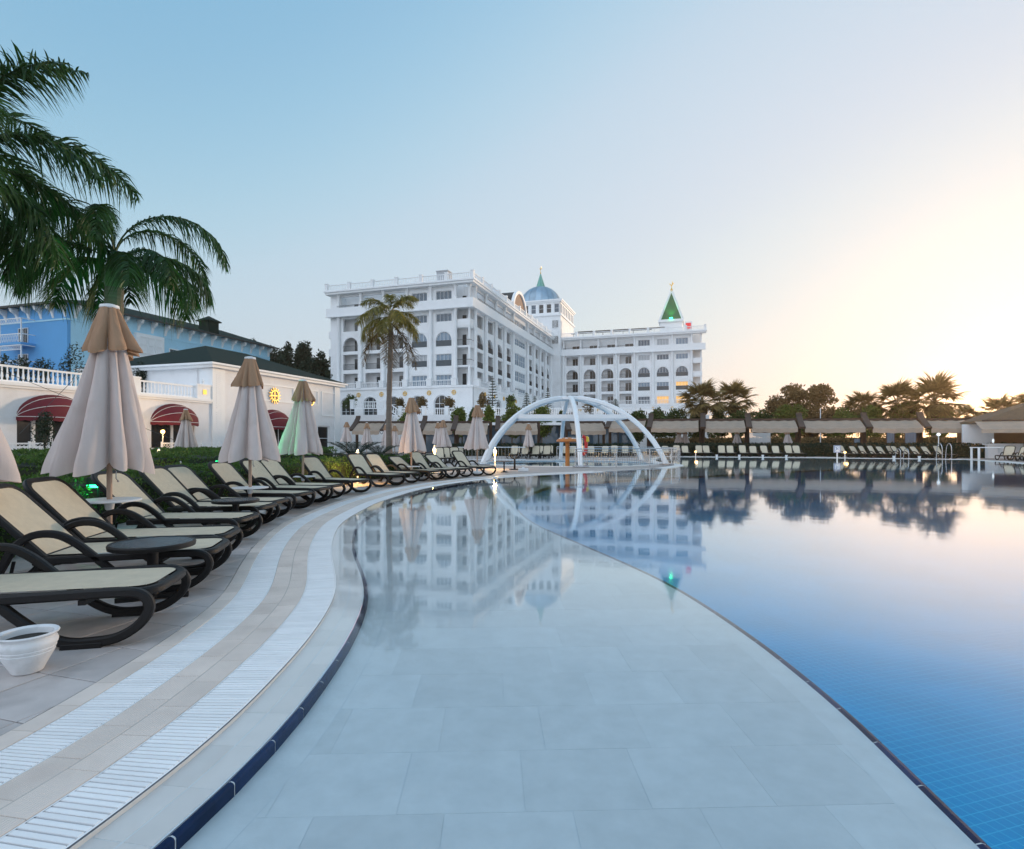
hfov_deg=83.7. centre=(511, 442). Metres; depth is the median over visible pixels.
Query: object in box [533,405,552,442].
leafy tree
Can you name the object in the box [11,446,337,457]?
clipped hedge
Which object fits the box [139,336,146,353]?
window
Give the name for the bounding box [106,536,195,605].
side table
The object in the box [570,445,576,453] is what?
sun lounger
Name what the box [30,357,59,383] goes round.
shrub
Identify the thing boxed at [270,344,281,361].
dark tree
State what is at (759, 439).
louvred screen
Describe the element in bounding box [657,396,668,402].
window
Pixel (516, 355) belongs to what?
window
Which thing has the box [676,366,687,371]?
window
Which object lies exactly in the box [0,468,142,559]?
clipped hedge
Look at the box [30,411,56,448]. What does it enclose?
tree
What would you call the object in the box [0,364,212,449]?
terrace wing
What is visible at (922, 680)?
deep floor
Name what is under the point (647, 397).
window
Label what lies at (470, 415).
leafy tree
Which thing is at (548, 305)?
window
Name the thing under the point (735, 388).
fan palm
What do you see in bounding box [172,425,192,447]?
window
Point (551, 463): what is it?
kids pool water
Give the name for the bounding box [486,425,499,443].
window
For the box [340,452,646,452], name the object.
ground
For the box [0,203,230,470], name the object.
feather palm
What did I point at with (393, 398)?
window
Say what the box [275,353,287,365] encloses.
dark tree
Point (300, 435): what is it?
closed umbrella
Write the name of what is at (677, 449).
sun lounger
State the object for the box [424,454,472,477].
sun lounger
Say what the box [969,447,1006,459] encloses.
bar table
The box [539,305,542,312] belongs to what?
window
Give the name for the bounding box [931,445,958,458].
sun lounger
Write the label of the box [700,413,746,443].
shade awning
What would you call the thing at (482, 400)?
shrub
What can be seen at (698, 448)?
sun lounger
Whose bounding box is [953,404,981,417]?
fan palm
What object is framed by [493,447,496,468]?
garden lantern
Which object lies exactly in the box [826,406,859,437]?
leafy tree
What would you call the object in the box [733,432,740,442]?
closed umbrella
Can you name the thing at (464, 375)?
window
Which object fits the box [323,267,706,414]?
hotel
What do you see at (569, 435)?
window
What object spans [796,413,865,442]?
shade awning
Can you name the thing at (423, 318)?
window
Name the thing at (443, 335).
window
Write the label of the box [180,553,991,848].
pool floor
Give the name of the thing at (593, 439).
window
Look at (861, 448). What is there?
sun lounger
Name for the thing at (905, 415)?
leafy tree
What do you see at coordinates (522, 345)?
window
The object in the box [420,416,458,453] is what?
shade awning
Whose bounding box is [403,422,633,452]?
restaurant
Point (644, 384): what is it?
window
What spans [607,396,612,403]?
window
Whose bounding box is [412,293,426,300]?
window
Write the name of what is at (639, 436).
leafy tree
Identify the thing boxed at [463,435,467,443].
window
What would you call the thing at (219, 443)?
lattice fence
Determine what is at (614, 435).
window
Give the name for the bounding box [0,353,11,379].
shrub
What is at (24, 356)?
window
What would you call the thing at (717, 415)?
leafy tree
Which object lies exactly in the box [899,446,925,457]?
sun lounger
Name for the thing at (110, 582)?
sun lounger
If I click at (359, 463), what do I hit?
sun lounger
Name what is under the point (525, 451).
sun lounger
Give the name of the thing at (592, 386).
window
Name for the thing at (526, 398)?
tiered pine
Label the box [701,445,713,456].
sun lounger
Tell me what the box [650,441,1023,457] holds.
clipped hedge
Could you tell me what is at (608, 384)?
window
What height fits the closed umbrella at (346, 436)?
2.970 m
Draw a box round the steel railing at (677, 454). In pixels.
[557,446,679,467]
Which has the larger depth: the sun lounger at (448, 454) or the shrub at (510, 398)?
the shrub at (510, 398)
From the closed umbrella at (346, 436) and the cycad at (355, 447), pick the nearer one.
the cycad at (355, 447)
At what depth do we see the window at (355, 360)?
100.25 m
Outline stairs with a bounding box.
[385,412,401,451]
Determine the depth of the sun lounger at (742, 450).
49.99 m
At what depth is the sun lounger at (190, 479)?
9.21 m
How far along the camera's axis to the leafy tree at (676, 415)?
66.59 m
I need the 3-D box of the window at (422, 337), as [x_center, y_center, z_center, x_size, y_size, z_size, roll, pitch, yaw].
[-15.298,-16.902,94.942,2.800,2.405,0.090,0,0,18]
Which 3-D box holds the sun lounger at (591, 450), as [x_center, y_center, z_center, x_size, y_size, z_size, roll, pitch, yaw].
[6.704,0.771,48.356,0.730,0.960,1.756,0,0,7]
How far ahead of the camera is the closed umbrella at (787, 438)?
57.31 m
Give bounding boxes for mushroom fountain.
[556,437,575,465]
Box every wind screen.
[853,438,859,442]
[886,433,894,442]
[904,433,915,442]
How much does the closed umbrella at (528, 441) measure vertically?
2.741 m
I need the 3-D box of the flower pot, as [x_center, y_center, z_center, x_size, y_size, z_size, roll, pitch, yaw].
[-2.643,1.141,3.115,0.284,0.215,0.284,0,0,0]
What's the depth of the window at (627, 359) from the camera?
140.61 m
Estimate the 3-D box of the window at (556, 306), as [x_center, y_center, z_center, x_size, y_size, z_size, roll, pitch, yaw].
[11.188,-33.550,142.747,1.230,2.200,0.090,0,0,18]
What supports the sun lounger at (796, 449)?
on the pool deck
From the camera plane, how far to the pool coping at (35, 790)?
2.82 m
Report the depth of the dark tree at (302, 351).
114.56 m
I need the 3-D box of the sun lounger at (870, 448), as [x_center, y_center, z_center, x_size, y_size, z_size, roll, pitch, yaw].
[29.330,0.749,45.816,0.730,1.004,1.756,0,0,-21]
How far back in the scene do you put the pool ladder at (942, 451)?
42.41 m
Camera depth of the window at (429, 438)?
65.98 m
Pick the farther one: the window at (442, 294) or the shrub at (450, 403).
the window at (442, 294)
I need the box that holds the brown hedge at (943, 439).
[655,436,956,444]
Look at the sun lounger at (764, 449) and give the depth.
49.51 m
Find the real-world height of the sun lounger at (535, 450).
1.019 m
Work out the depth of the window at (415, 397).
94.24 m
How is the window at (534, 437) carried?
in the restaurant
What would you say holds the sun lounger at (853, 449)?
on the pool deck
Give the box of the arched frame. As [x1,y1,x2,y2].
[474,396,673,466]
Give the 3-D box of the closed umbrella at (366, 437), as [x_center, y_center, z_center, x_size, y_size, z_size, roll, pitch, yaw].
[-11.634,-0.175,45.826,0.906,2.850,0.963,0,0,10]
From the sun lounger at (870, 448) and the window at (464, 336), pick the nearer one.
the sun lounger at (870, 448)
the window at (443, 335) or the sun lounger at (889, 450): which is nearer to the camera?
the sun lounger at (889, 450)
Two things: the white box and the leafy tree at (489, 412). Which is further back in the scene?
the leafy tree at (489, 412)
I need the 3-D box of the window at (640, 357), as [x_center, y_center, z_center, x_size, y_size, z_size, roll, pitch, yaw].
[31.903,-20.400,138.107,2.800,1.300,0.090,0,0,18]
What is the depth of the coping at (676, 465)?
41.03 m
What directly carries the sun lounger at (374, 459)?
on the pool deck
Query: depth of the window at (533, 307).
144.65 m
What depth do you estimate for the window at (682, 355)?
135.42 m
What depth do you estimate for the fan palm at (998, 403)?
65.64 m
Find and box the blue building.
[0,300,278,385]
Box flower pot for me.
[0,624,60,675]
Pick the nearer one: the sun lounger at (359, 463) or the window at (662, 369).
the sun lounger at (359, 463)
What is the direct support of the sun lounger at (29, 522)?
on the pool deck
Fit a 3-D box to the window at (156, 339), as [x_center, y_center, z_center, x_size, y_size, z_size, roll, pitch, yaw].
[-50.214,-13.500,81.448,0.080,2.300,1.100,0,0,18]
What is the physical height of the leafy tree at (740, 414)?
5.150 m
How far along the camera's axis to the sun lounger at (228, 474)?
10.45 m
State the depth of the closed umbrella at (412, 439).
18.80 m
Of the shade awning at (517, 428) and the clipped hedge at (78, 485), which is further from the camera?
the shade awning at (517, 428)
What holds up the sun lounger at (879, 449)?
on the pool deck
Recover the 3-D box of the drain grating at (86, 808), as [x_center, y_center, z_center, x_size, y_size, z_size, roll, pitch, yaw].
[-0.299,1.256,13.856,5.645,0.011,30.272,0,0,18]
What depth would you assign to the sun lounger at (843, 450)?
46.58 m
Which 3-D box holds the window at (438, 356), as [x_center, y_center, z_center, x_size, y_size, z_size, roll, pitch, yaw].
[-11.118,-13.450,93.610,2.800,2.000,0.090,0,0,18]
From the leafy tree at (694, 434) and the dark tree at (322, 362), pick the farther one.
the dark tree at (322, 362)
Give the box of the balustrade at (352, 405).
[350,400,383,408]
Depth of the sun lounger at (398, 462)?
18.98 m
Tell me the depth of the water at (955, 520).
9.57 m
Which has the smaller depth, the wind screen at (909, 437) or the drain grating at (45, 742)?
the drain grating at (45, 742)
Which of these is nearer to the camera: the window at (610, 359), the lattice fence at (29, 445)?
the lattice fence at (29, 445)
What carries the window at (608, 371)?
in the hotel
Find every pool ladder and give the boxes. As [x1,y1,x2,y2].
[895,448,908,458]
[936,443,951,458]
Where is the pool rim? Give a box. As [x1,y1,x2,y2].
[77,557,367,848]
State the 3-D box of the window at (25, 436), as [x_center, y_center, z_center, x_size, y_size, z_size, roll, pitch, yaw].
[-30.750,-0.650,35.983,0.090,2.000,1.050,0,0,18]
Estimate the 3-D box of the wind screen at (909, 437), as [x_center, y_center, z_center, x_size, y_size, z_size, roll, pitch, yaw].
[37.913,0.125,54.025,1.634,2.250,0.090,0,0,0]
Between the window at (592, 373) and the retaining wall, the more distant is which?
the window at (592, 373)
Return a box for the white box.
[518,467,528,471]
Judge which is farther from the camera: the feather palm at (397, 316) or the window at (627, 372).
the window at (627, 372)
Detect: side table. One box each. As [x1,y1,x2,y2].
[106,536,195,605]
[211,497,259,532]
[496,461,512,471]
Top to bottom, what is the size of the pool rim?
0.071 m
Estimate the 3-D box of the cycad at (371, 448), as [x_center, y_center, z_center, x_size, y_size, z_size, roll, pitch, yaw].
[-4.999,0.680,21.504,2.005,1.139,2.005,0,0,0]
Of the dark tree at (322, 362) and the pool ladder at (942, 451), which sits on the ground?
the dark tree at (322, 362)
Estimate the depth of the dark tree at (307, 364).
104.30 m
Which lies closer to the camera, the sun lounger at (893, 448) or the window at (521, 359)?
the sun lounger at (893, 448)
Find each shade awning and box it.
[349,416,384,449]
[380,420,422,453]
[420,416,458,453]
[450,415,491,442]
[495,416,539,442]
[565,421,605,443]
[604,419,649,454]
[646,413,701,454]
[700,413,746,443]
[745,413,797,442]
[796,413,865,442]
[860,412,923,443]
[916,412,970,442]
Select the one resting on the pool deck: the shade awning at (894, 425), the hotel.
the shade awning at (894, 425)
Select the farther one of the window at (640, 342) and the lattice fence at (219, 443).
the window at (640, 342)
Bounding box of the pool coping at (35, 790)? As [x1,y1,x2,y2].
[0,468,652,848]
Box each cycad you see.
[315,442,387,456]
[359,445,403,455]
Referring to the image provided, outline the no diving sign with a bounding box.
[834,445,840,457]
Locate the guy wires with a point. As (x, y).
(52, 400)
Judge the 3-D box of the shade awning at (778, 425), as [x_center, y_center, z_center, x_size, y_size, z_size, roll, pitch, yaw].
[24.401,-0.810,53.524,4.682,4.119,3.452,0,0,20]
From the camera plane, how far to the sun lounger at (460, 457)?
21.97 m
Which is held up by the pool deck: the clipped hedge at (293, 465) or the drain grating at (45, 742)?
the clipped hedge at (293, 465)
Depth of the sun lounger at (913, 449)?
44.88 m
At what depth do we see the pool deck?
4.07 m
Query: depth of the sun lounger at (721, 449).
50.48 m
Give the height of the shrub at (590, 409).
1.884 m
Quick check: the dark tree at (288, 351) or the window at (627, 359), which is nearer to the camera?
the dark tree at (288, 351)
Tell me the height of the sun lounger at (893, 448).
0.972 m
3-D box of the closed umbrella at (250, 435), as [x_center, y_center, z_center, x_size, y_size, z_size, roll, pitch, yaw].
[-4.572,-0.126,9.942,0.934,2.752,0.977,0,0,27]
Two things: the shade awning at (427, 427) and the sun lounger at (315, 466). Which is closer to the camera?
the sun lounger at (315, 466)
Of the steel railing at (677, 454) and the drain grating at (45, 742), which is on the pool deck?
the steel railing at (677, 454)
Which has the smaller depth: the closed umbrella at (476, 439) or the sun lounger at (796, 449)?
the closed umbrella at (476, 439)
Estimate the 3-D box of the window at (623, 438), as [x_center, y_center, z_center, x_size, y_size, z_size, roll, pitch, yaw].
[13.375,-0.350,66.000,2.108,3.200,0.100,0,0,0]
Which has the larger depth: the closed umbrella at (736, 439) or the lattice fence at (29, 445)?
the closed umbrella at (736, 439)
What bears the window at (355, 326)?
in the hotel
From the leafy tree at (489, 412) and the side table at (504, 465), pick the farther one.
the leafy tree at (489, 412)
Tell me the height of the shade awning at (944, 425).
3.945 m
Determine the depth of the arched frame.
32.70 m
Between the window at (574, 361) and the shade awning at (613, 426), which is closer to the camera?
the shade awning at (613, 426)
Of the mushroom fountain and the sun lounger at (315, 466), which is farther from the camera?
the mushroom fountain
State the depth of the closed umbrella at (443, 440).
37.43 m
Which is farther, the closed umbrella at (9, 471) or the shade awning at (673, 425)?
the shade awning at (673, 425)
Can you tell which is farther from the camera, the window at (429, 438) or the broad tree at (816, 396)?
the broad tree at (816, 396)
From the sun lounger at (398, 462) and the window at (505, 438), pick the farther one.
the window at (505, 438)
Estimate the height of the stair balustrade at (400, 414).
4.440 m
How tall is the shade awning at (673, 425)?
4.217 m
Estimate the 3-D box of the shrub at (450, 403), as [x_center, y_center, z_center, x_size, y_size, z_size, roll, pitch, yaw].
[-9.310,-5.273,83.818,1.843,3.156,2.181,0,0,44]
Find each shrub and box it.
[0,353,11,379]
[9,357,36,381]
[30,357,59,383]
[57,343,85,385]
[133,361,146,391]
[341,394,357,414]
[395,397,405,411]
[416,396,427,410]
[440,396,455,410]
[476,392,488,411]
[506,394,515,407]
[582,404,593,412]
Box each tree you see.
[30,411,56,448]
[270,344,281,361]
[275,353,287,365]
[277,341,297,368]
[293,340,312,368]
[297,356,320,375]
[312,349,329,376]
[325,369,332,378]
[397,412,405,420]
[450,406,466,437]
[467,407,473,420]
[482,405,495,421]
[500,401,521,442]
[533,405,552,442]
[630,408,646,443]
[648,406,669,437]
[665,408,687,438]
[688,414,699,437]
[706,408,727,437]
[727,409,746,437]
[750,408,776,437]
[764,382,868,437]
[771,403,808,437]
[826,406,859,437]
[856,405,884,437]
[881,399,920,437]
[924,402,955,437]
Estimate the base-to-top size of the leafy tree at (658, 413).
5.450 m
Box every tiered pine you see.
[487,376,499,411]
[523,392,532,413]
[612,398,619,413]
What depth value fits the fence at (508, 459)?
37.98 m
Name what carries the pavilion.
on the ground
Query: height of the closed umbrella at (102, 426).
2.762 m
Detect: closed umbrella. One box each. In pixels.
[0,428,21,482]
[41,303,154,553]
[174,409,197,447]
[218,356,280,513]
[278,379,322,482]
[340,421,351,453]
[361,422,372,452]
[381,424,385,445]
[392,425,399,452]
[398,396,426,479]
[432,422,439,443]
[436,419,451,460]
[464,404,488,473]
[523,423,533,457]
[674,432,682,442]
[682,432,689,442]
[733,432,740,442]
[783,432,792,443]
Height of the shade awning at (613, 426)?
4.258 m
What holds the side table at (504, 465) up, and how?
on the pool deck
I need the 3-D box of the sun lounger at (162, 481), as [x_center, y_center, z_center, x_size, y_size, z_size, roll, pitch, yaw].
[-4.415,0.800,8.350,1.801,0.899,0.730,0,0,1]
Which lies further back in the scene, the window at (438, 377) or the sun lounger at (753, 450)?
the window at (438, 377)
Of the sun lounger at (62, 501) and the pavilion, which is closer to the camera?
the sun lounger at (62, 501)
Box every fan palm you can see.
[675,377,728,417]
[717,378,758,437]
[841,390,884,417]
[867,378,922,437]
[904,369,972,436]
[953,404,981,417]
[975,392,1019,415]
[1011,391,1023,403]
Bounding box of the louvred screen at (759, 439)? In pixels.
[749,432,770,443]
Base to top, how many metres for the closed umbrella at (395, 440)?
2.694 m
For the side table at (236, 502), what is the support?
on the pool deck
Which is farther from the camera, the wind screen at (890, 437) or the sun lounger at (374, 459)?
the wind screen at (890, 437)
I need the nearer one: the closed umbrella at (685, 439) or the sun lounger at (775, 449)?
the sun lounger at (775, 449)
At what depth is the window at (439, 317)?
93.69 m
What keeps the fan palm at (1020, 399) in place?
on the ground
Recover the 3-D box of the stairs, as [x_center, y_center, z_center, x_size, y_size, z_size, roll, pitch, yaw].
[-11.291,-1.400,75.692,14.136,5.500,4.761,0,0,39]
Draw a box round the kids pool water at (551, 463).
[488,461,647,465]
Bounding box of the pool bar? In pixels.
[957,403,1023,458]
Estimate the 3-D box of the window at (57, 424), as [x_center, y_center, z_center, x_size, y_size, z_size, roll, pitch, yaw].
[-30.110,-0.650,37.983,0.090,2.000,1.050,0,0,18]
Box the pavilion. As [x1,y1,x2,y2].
[73,346,347,452]
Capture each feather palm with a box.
[0,40,142,301]
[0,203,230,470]
[354,294,422,454]
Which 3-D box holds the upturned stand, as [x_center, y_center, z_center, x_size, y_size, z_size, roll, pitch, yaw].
[0.122,0.879,26.300,0.520,0.741,0.520,0,0,0]
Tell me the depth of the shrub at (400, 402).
83.90 m
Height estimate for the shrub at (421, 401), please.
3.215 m
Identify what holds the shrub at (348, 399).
on the terrace
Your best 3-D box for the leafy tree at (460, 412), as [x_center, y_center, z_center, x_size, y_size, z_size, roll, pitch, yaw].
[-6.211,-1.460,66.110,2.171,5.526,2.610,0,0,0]
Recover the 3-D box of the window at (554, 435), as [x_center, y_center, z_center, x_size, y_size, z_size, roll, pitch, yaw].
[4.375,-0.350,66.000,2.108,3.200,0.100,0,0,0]
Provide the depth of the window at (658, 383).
136.79 m
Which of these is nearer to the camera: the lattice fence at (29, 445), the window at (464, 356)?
the lattice fence at (29, 445)
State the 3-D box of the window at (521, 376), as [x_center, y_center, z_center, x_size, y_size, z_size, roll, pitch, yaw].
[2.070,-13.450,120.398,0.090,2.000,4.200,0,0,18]
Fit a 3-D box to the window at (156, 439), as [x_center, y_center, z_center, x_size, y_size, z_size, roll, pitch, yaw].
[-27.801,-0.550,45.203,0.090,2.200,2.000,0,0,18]
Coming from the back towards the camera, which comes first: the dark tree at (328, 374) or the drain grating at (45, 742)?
the dark tree at (328, 374)
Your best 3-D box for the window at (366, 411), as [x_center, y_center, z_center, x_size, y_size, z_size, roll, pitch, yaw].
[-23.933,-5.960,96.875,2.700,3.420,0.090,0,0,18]
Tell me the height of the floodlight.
0.760 m
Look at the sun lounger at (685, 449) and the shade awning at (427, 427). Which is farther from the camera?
the shade awning at (427, 427)
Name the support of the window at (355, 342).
in the hotel
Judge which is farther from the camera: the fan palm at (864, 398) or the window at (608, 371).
the window at (608, 371)
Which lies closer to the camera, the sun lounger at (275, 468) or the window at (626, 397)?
the sun lounger at (275, 468)
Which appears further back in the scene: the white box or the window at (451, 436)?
the window at (451, 436)
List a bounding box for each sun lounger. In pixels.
[0,483,231,591]
[0,543,190,650]
[22,476,242,571]
[91,470,262,548]
[138,466,279,529]
[164,464,291,523]
[205,461,315,512]
[239,459,333,505]
[260,460,345,500]
[300,456,371,494]
[344,453,405,486]
[364,453,420,482]
[388,456,443,480]
[407,451,458,478]
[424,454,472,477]
[433,447,446,463]
[441,447,452,462]
[448,447,458,460]
[450,450,495,475]
[506,445,519,458]
[516,446,529,458]
[529,445,540,458]
[539,445,551,458]
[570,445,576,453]
[587,446,595,456]
[599,446,608,456]
[610,445,618,456]
[621,445,628,456]
[673,445,681,455]
[680,445,691,455]
[694,445,704,456]
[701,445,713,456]
[717,445,727,456]
[725,445,736,456]
[737,445,750,456]
[748,446,759,456]
[758,445,773,456]
[770,445,783,456]
[783,445,796,456]
[790,445,806,456]
[838,445,860,457]
[848,446,871,457]
[857,445,881,457]
[864,445,890,457]
[874,446,899,457]
[885,446,909,457]
[890,446,916,457]
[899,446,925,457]
[909,446,935,458]
[920,446,946,458]
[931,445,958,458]
[995,446,1017,459]
[1008,446,1023,460]
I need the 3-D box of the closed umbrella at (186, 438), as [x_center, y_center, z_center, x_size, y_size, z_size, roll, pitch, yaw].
[-15.136,-0.151,26.538,0.906,2.802,0.963,0,0,-6]
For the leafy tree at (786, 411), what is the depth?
63.57 m
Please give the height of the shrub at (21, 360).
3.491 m
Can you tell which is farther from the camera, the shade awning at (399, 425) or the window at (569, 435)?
the window at (569, 435)
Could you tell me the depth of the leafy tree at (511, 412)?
65.64 m
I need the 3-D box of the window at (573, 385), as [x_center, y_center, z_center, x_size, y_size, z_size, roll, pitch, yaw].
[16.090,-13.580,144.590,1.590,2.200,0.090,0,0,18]
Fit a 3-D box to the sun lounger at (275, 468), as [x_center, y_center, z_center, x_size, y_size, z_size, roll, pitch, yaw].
[-4.611,0.800,12.482,1.801,0.899,0.730,0,0,14]
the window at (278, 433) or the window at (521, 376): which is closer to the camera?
the window at (278, 433)
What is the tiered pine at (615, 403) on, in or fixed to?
on the terrace
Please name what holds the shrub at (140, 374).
on the terrace wing
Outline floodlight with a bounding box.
[86,477,99,511]
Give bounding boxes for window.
[17,420,33,447]
[18,328,27,342]
[18,354,27,366]
[34,420,50,447]
[51,421,62,444]
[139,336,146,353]
[148,337,154,354]
[151,424,171,448]
[156,339,162,353]
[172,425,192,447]
[274,429,284,444]
[318,426,328,446]
[342,399,353,414]
[354,322,357,330]
[354,340,357,350]
[354,358,357,369]
[364,397,376,414]
[376,357,379,368]
[392,397,397,414]
[399,375,402,386]
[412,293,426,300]
[412,315,426,323]
[412,333,426,347]
[412,355,426,361]
[412,375,426,385]
[414,396,421,413]
[426,435,435,452]
[434,395,446,413]
[436,291,450,299]
[436,313,450,321]
[436,332,450,346]
[436,354,450,359]
[436,375,450,384]
[448,434,461,443]
[462,334,466,344]
[462,353,466,364]
[462,373,466,384]
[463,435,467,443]
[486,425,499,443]
[502,435,519,443]
[515,353,518,365]
[515,371,518,381]
[519,341,524,348]
[519,355,524,367]
[519,373,524,383]
[521,435,536,443]
[531,305,535,313]
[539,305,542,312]
[542,425,558,443]
[547,304,550,312]
[552,320,558,327]
[554,303,558,311]
[560,425,576,443]
[572,359,577,365]
[572,372,577,379]
[572,384,577,391]
[581,435,597,443]
[590,358,594,364]
[590,371,594,378]
[590,384,594,391]
[599,429,616,443]
[607,357,612,363]
[607,370,612,377]
[607,383,612,390]
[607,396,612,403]
[619,432,633,444]
[625,356,630,363]
[625,370,630,376]
[625,383,630,390]
[625,396,630,403]
[638,340,649,345]
[638,355,649,360]
[638,367,649,372]
[638,382,649,390]
[638,396,649,403]
[657,339,668,344]
[657,354,668,359]
[657,367,668,376]
[657,382,668,385]
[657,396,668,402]
[676,338,687,343]
[676,353,687,358]
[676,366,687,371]
[676,381,687,389]
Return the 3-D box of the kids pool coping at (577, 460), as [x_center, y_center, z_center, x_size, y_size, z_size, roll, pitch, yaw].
[3.450,1.344,34.600,10.800,0.212,10.800,0,0,0]
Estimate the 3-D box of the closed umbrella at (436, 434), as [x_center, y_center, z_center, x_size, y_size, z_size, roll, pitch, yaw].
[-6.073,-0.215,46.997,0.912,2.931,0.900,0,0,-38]
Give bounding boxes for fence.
[8,441,49,449]
[161,442,220,447]
[452,447,525,460]
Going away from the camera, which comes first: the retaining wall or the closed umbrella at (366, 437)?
the closed umbrella at (366, 437)
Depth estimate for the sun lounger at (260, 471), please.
11.78 m
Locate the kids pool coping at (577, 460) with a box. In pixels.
[486,460,660,466]
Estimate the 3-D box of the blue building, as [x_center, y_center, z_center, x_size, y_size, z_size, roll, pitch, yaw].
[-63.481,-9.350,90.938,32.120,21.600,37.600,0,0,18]
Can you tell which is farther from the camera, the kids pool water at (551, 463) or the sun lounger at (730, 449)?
the sun lounger at (730, 449)
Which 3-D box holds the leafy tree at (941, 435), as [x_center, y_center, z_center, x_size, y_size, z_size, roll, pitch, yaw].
[43.458,-1.432,58.190,3.147,5.476,3.037,0,0,-34]
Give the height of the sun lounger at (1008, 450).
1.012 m
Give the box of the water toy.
[582,435,588,455]
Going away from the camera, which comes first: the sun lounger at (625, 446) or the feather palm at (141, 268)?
the feather palm at (141, 268)
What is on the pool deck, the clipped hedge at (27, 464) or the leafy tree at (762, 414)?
the clipped hedge at (27, 464)
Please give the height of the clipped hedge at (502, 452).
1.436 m
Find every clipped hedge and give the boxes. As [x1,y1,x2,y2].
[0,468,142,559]
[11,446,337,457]
[13,449,317,476]
[61,453,433,512]
[452,442,634,455]
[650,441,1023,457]
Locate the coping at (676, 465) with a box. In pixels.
[650,456,1023,468]
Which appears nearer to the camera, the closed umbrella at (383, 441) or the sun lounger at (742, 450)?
the closed umbrella at (383, 441)
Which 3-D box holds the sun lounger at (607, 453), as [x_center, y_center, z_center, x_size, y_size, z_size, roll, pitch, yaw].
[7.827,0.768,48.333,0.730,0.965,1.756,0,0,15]
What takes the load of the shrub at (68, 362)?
on the terrace wing
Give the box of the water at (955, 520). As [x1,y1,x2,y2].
[332,457,1023,590]
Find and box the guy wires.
[0,370,175,440]
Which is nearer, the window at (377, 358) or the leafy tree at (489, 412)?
the leafy tree at (489, 412)
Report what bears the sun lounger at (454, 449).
on the pool deck
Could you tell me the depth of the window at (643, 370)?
138.13 m
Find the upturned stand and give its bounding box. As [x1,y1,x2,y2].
[509,453,519,469]
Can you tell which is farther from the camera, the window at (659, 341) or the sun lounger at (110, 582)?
the window at (659, 341)
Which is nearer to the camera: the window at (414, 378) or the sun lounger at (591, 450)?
the sun lounger at (591, 450)
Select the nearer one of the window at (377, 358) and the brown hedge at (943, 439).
the brown hedge at (943, 439)
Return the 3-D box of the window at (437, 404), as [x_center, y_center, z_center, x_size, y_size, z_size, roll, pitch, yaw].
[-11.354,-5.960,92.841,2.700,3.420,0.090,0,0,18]
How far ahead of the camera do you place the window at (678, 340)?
135.46 m
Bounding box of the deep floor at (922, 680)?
[609,555,1023,848]
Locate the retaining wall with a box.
[340,415,708,451]
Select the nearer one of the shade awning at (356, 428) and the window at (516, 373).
the shade awning at (356, 428)
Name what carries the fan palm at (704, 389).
on the ground
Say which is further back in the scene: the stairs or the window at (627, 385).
the window at (627, 385)
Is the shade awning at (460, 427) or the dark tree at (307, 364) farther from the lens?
the dark tree at (307, 364)
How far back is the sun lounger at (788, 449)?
48.95 m
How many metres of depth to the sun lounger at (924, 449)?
44.53 m
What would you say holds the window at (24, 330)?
in the blue building
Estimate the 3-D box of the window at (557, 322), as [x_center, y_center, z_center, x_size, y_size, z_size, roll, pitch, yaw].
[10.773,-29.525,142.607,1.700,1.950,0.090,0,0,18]
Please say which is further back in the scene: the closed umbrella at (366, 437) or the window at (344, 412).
the window at (344, 412)
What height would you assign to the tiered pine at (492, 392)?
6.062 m
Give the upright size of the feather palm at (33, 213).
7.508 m
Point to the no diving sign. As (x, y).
(837, 449)
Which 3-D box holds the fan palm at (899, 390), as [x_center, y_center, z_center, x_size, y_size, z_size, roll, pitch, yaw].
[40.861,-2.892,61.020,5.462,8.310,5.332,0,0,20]
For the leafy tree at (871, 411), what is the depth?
60.33 m
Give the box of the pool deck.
[0,453,1023,735]
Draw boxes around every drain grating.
[0,469,619,785]
[0,469,643,848]
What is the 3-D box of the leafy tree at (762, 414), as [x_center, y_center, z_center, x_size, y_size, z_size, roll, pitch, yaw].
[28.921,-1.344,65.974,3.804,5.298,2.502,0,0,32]
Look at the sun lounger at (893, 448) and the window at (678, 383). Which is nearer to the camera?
the sun lounger at (893, 448)
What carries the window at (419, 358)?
in the hotel
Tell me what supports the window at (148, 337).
in the blue building
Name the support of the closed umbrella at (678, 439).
on the pool deck
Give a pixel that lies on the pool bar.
(1002, 425)
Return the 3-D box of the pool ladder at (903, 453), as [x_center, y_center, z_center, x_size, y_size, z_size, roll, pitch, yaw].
[29.953,1.163,43.869,0.675,1.375,0.675,0,0,0]
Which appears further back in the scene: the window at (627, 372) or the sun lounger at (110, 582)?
the window at (627, 372)
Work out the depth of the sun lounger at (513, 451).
44.84 m
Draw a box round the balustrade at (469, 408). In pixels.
[398,406,728,414]
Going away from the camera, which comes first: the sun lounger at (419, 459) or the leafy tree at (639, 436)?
the sun lounger at (419, 459)
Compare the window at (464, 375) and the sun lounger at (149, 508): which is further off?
the window at (464, 375)
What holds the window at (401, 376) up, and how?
in the hotel
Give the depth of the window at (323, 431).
65.26 m
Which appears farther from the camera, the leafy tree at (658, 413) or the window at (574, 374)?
the window at (574, 374)
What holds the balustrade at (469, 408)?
on the terrace
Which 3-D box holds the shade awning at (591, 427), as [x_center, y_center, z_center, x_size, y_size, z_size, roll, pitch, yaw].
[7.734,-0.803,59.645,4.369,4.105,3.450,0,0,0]
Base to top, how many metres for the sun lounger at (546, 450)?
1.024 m
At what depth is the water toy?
33.43 m
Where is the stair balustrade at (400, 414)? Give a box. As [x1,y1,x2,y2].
[383,400,401,416]
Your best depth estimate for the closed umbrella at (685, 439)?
57.35 m
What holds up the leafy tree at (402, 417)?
on the ground
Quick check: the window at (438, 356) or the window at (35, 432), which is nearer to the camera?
the window at (35, 432)
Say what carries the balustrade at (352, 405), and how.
on the terrace
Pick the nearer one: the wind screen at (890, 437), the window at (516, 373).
the wind screen at (890, 437)

